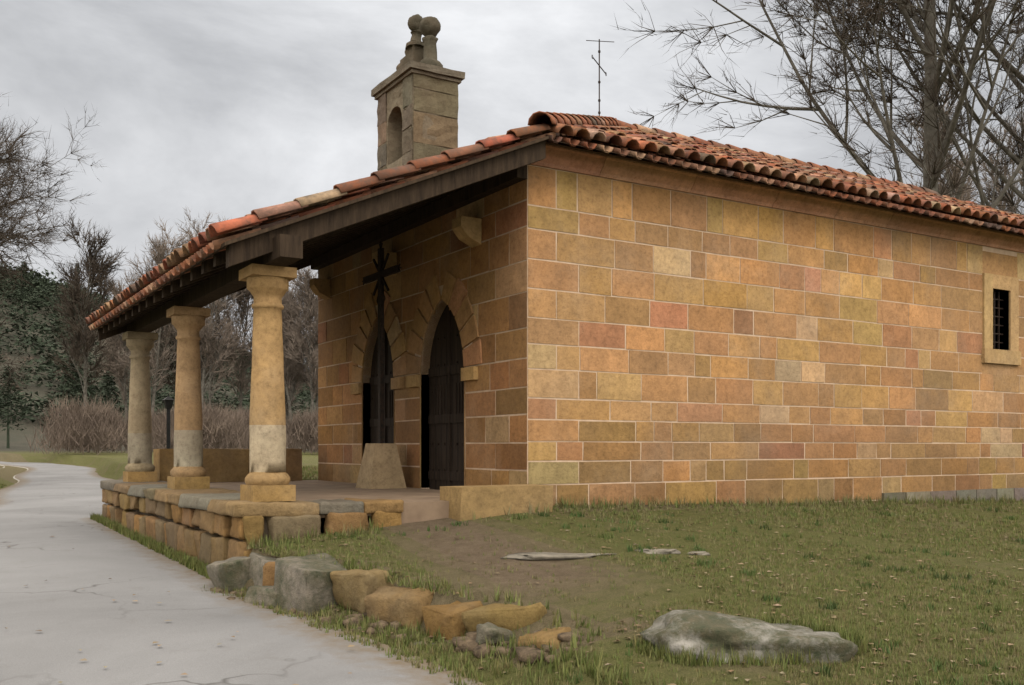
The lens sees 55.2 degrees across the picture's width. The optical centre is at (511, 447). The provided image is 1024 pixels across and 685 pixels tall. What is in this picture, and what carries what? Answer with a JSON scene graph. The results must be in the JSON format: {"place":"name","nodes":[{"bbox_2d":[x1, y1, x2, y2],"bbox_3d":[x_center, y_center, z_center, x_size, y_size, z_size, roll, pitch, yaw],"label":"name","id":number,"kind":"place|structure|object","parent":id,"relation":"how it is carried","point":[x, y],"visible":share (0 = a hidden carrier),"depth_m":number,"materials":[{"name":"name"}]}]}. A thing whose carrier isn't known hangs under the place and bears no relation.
{"place":"outdoors","nodes":[
{"label":"outdoors","id":0,"kind":"place"},
{"bbox_2d":[0,279,1023,684],"bbox_3d":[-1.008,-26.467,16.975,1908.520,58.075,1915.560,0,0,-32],"label":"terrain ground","id":1,"kind":"structure","parent":0,"point":[414,541],"depth_m":8.20,"materials":[{"name":"green plant"}]},
{"bbox_2d":[0,366,26,447],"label":"pine","id":2,"kind":"object","parent":1,"relation":"on","point":[7,405],"visible":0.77,"depth_m":108.23,"materials":[{"name":"green plant"}]},
{"bbox_2d":[12,262,35,317],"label":"hill pine","id":3,"kind":"object","parent":1,"relation":"on","point":[26,276],"visible":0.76,"depth_m":211.46,"materials":[{"name":"green plant"}]},
{"bbox_2d":[0,92,72,338],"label":"bare tree","id":4,"kind":"object","parent":1,"relation":"on","point":[4,237],"visible":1,"depth_m":26.94,"materials":[{"name":"brown plant"}]},
{"bbox_2d":[0,104,105,394],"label":"bare tree","id":5,"kind":"object","parent":1,"relation":"on","point":[26,180],"visible":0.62,"depth_m":36.12,"materials":[{"name":"brown plant"}]},
{"bbox_2d":[49,350,89,424],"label":"pine","id":6,"kind":"object","parent":1,"relation":"on","point":[72,383],"visible":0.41,"depth_m":100.43,"materials":[{"name":"green plant"}]},
{"bbox_2d":[43,207,126,451],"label":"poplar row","id":7,"kind":"object","parent":1,"relation":"on","point":[94,280],"visible":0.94,"depth_m":81.95,"materials":[{"name":"brown plant"}]},
{"bbox_2d":[96,371,123,449],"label":"pine","id":8,"kind":"object","parent":1,"relation":"on","point":[106,389],"visible":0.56,"depth_m":108.04,"materials":[{"name":"green plant"}]},
{"bbox_2d":[0,277,225,402],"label":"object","id":9,"kind":"object","parent":1,"relation":"on","point":[54,372],"visible":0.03,"depth_m":176.94,"materials":[{"name":"green plant"}]},
{"bbox_2d":[92,267,154,448],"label":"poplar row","id":10,"kind":"object","parent":1,"relation":"on","point":[123,375],"visible":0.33,"depth_m":100.43,"materials":[{"name":"brown plant"}]},
{"bbox_2d":[109,216,200,451],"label":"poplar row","id":11,"kind":"object","parent":1,"relation":"on","point":[162,250],"visible":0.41,"depth_m":87.55,"materials":[{"name":"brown plant"}]},
{"bbox_2d":[0,261,315,425],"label":"wooded hillside","id":12,"kind":"structure","parent":1,"relation":"on","point":[45,285],"depth_m":190.93,"materials":[{"name":"green plant"}]},
{"bbox_2d":[163,395,173,448],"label":"street lamp post","id":13,"kind":"object","parent":1,"relation":"on","point":[168,402],"visible":0.72,"depth_m":45.77,"materials":[{"name":"black metal"}]},
{"bbox_2d":[24,392,317,454],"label":"shrubs","id":14,"kind":"object","parent":1,"relation":"on","point":[93,426],"visible":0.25,"depth_m":61.14,"materials":[{"name":"brown plant"}]},
{"bbox_2d":[152,238,223,389],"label":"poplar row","id":15,"kind":"object","parent":1,"relation":"on","point":[171,367],"visible":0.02,"depth_m":91.54,"materials":[{"name":"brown plant"}]},
{"bbox_2d":[150,208,237,392],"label":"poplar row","id":16,"kind":"object","parent":1,"relation":"on","point":[196,230],"visible":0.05,"depth_m":93.39,"materials":[{"name":"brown plant"}]},
{"bbox_2d":[162,216,252,408],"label":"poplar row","id":17,"kind":"object","parent":1,"relation":"on","point":[207,345],"visible":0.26,"depth_m":89.81,"materials":[{"name":"brown plant"}]},
{"bbox_2d":[200,292,236,408],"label":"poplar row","id":18,"kind":"object","parent":1,"relation":"on","point":[210,389],"visible":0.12,"depth_m":111.77,"materials":[{"name":"brown plant"}]},
{"bbox_2d":[206,288,253,409],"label":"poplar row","id":19,"kind":"object","parent":1,"relation":"on","point":[243,357],"visible":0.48,"depth_m":97.85,"materials":[{"name":"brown plant"}]},
{"bbox_2d":[0,461,482,684],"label":"paved path","id":20,"kind":"structure","parent":1,"relation":"on","point":[70,608],"depth_m":7.35,"materials":[{"name":"grey concrete"}]},
{"bbox_2d":[113,504,371,540],"bbox_3d":[-3.790,1.150,12.854,1.570,0.980,7.480,0,0,-32],"label":"joint","id":21,"kind":"object","parent":1,"relation":"on","point":[265,525],"visible":0.04,"depth_m":9.90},
{"bbox_2d":[100,480,403,564],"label":"porch podium stones","id":22,"kind":"object","parent":1,"relation":"on","point":[225,515],"visible":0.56,"depth_m":9.98,"materials":[{"name":"beige stone"}]},
{"bbox_2d":[122,263,296,501],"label":"porch columns","id":23,"kind":"structure","parent":22,"relation":"on","point":[267,478],"depth_m":12.33,"materials":[{"name":"beige stone"}]},
{"bbox_2d":[98,140,545,340],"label":"roof beams","id":24,"kind":"structure","parent":23,"relation":"on","point":[319,242],"depth_m":11.02,"materials":[{"name":"brown wood"}]},
{"bbox_2d":[236,281,312,448],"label":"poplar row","id":25,"kind":"object","parent":1,"relation":"on","point":[291,375],"visible":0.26,"depth_m":94.18,"materials":[{"name":"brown plant"}]},
{"bbox_2d":[283,293,308,411],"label":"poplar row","id":26,"kind":"object","parent":1,"relation":"on","point":[286,340],"visible":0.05,"depth_m":106.58,"materials":[{"name":"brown plant"}]},
{"bbox_2d":[285,280,307,447],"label":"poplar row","id":27,"kind":"object","parent":1,"relation":"on","point":[287,415],"visible":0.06,"depth_m":108.75,"materials":[{"name":"brown plant"}]},
{"bbox_2d":[282,266,317,450],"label":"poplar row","id":28,"kind":"object","parent":1,"relation":"on","point":[309,307],"visible":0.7,"depth_m":92.94,"materials":[{"name":"brown plant"}]},
{"bbox_2d":[299,281,317,411],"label":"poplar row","id":29,"kind":"object","parent":1,"relation":"on","point":[316,395],"visible":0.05,"depth_m":107.40,"materials":[{"name":"brown plant"}]},
{"bbox_2d":[210,480,448,533],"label":"porch floor","id":30,"kind":"structure","parent":1,"relation":"on","point":[420,504],"depth_m":11.56,"materials":[{"name":"beige stone"}]},
{"bbox_2d":[355,443,405,488],"bbox_3d":[-1.842,0.253,13.743,0.540,0.625,0.540,0,0,-32],"label":"cross pedestal","id":31,"kind":"object","parent":30,"relation":"on","point":[380,467],"visible":0.92,"depth_m":13.57,"materials":[{"name":"stone"}]},
{"bbox_2d":[362,241,400,442],"bbox_3d":[-1.842,-1.455,13.743,0.060,2.890,1.320,0,0,-32],"label":"cross","id":32,"kind":"object","parent":31,"relation":"on","point":[380,274],"visible":0.98,"depth_m":13.71,"materials":[{"name":"black metal"}]},
{"bbox_2d":[153,449,552,520],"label":"stone benches","id":33,"kind":"object","parent":1,"relation":"on","point":[232,465],"visible":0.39,"depth_m":10.67,"materials":[{"name":"stone"}]},
{"bbox_2d":[206,552,515,644],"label":"gray boulders","id":34,"kind":"object","parent":1,"relation":"on","point":[301,582],"visible":0.53,"depth_m":8.07,"materials":[{"name":"grey stone"}]},
{"bbox_2d":[210,587,583,663],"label":"stones","id":35,"kind":"object","parent":1,"relation":"on","point":[470,643],"visible":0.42,"depth_m":6.50,"materials":[{"name":"grey stone"}]},
{"bbox_2d":[262,562,570,650],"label":"sandstone edging blocks","id":36,"kind":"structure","parent":1,"relation":"on","point":[369,592],"depth_m":7.22,"materials":[{"name":"beige stone"}]},
{"bbox_2d":[0,464,1023,684],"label":"grass","id":37,"kind":"structure","parent":1,"relation":"on","point":[309,472],"depth_m":7.39,"materials":[{"name":"green plant"}]},
{"bbox_2d":[501,549,709,559],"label":"flat stones","id":38,"kind":"object","parent":1,"relation":"on","point":[540,556],"visible":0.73,"depth_m":8.42,"materials":[{"name":"grey stone"}]},
{"bbox_2d":[318,165,1023,505],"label":"chapel wall","id":39,"kind":"structure","parent":1,"relation":"on","point":[999,251],"depth_m":13.18,"materials":[{"name":"beige stone"}]},
{"bbox_2d":[309,216,480,299],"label":"stone corbels","id":40,"kind":"object","parent":39,"relation":"attached to","point":[466,230],"depth_m":12.19,"materials":[{"name":"stone"}]},
{"bbox_2d":[370,305,463,489],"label":"doors","id":41,"kind":"structure","parent":39,"relation":"in","point":[446,425],"depth_m":13.34,"materials":[{"name":"brown wood"}]},
{"bbox_2d":[85,111,1023,329],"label":"roof tiles","id":42,"kind":"object","parent":39,"relation":"on","point":[605,134],"visible":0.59,"depth_m":12.18,"materials":[{"name":"orange ceramic"}]},
{"bbox_2d":[371,60,464,170],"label":"espadana bell gable","id":43,"kind":"structure","parent":42,"relation":"attached to","point":[417,112],"depth_m":14.06,"materials":[{"name":"beige stone"}]},
{"bbox_2d":[396,14,442,69],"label":"espadana finials","id":44,"kind":"object","parent":43,"relation":"on","point":[417,49],"visible":0.68,"depth_m":14.15,"materials":[{"name":"grey stone"}]},
{"bbox_2d":[586,39,611,115],"bbox_3d":[1.435,-5.955,15.998,0.797,1.450,0.316,0,0,-48],"label":"antenna","id":45,"kind":"object","parent":42,"relation":"on","point":[599,81],"visible":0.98,"depth_m":15.99,"materials":[{"name":"grey metal"}]},
{"bbox_2d":[93,136,1023,330],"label":"roof deck","id":46,"kind":"structure","parent":39,"relation":"on","point":[287,223],"depth_m":10.54,"materials":[{"name":"brown wood"}]},
{"bbox_2d":[514,136,1023,252],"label":"cornice","id":47,"kind":"structure","parent":39,"relation":"attached to","point":[586,163],"depth_m":13.06,"materials":[{"name":"brown stone"}]},
{"bbox_2d":[993,290,1002,348],"bbox_3d":[7.947,-2.095,16.132,0.490,0.990,0.027,0,0,-32],"label":"grille window","id":48,"kind":"structure","parent":39,"relation":"attached to","point":[998,317],"depth_m":16.18,"materials":[{"name":"metal"}]},
{"bbox_2d":[640,609,857,662],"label":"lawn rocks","id":49,"kind":"object","parent":1,"relation":"on","point":[688,628],"visible":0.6,"depth_m":5.67,"materials":[{"name":"stone"}]},
{"bbox_2d":[610,0,1023,207],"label":"tree","id":50,"kind":"object","parent":1,"relation":"on","point":[931,162],"visible":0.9,"depth_m":26.18,"materials":[{"name":"brown plant"}]},
{"bbox_2d":[802,0,1023,214],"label":"bare tree","id":51,"kind":"object","parent":1,"relation":"on","point":[968,122],"visible":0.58,"depth_m":29.92,"materials":[{"name":"brown plant"}]},
{"bbox_2d":[898,78,990,204],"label":"bare tree","id":52,"kind":"object","parent":1,"relation":"on","point":[966,184],"visible":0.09,"depth_m":59.22,"materials":[{"name":"brown plant"}]},
{"bbox_2d":[939,177,994,205],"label":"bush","id":53,"kind":"object","parent":1,"relation":"on","point":[969,196],"depth_m":78.91,"materials":[{"name":"brown plant"}]},
{"bbox_2d":[971,110,1023,213],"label":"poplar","id":54,"kind":"object","parent":1,"relation":"on","point":[1006,175],"visible":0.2,"depth_m":76.97,"materials":[{"name":"brown plant"}]},
{"bbox_2d":[0,0,1023,351],"label":"sky","id":55,"kind":"structure","parent":0,"point":[231,109],"materials":[{"name":"grey"}]}
]}

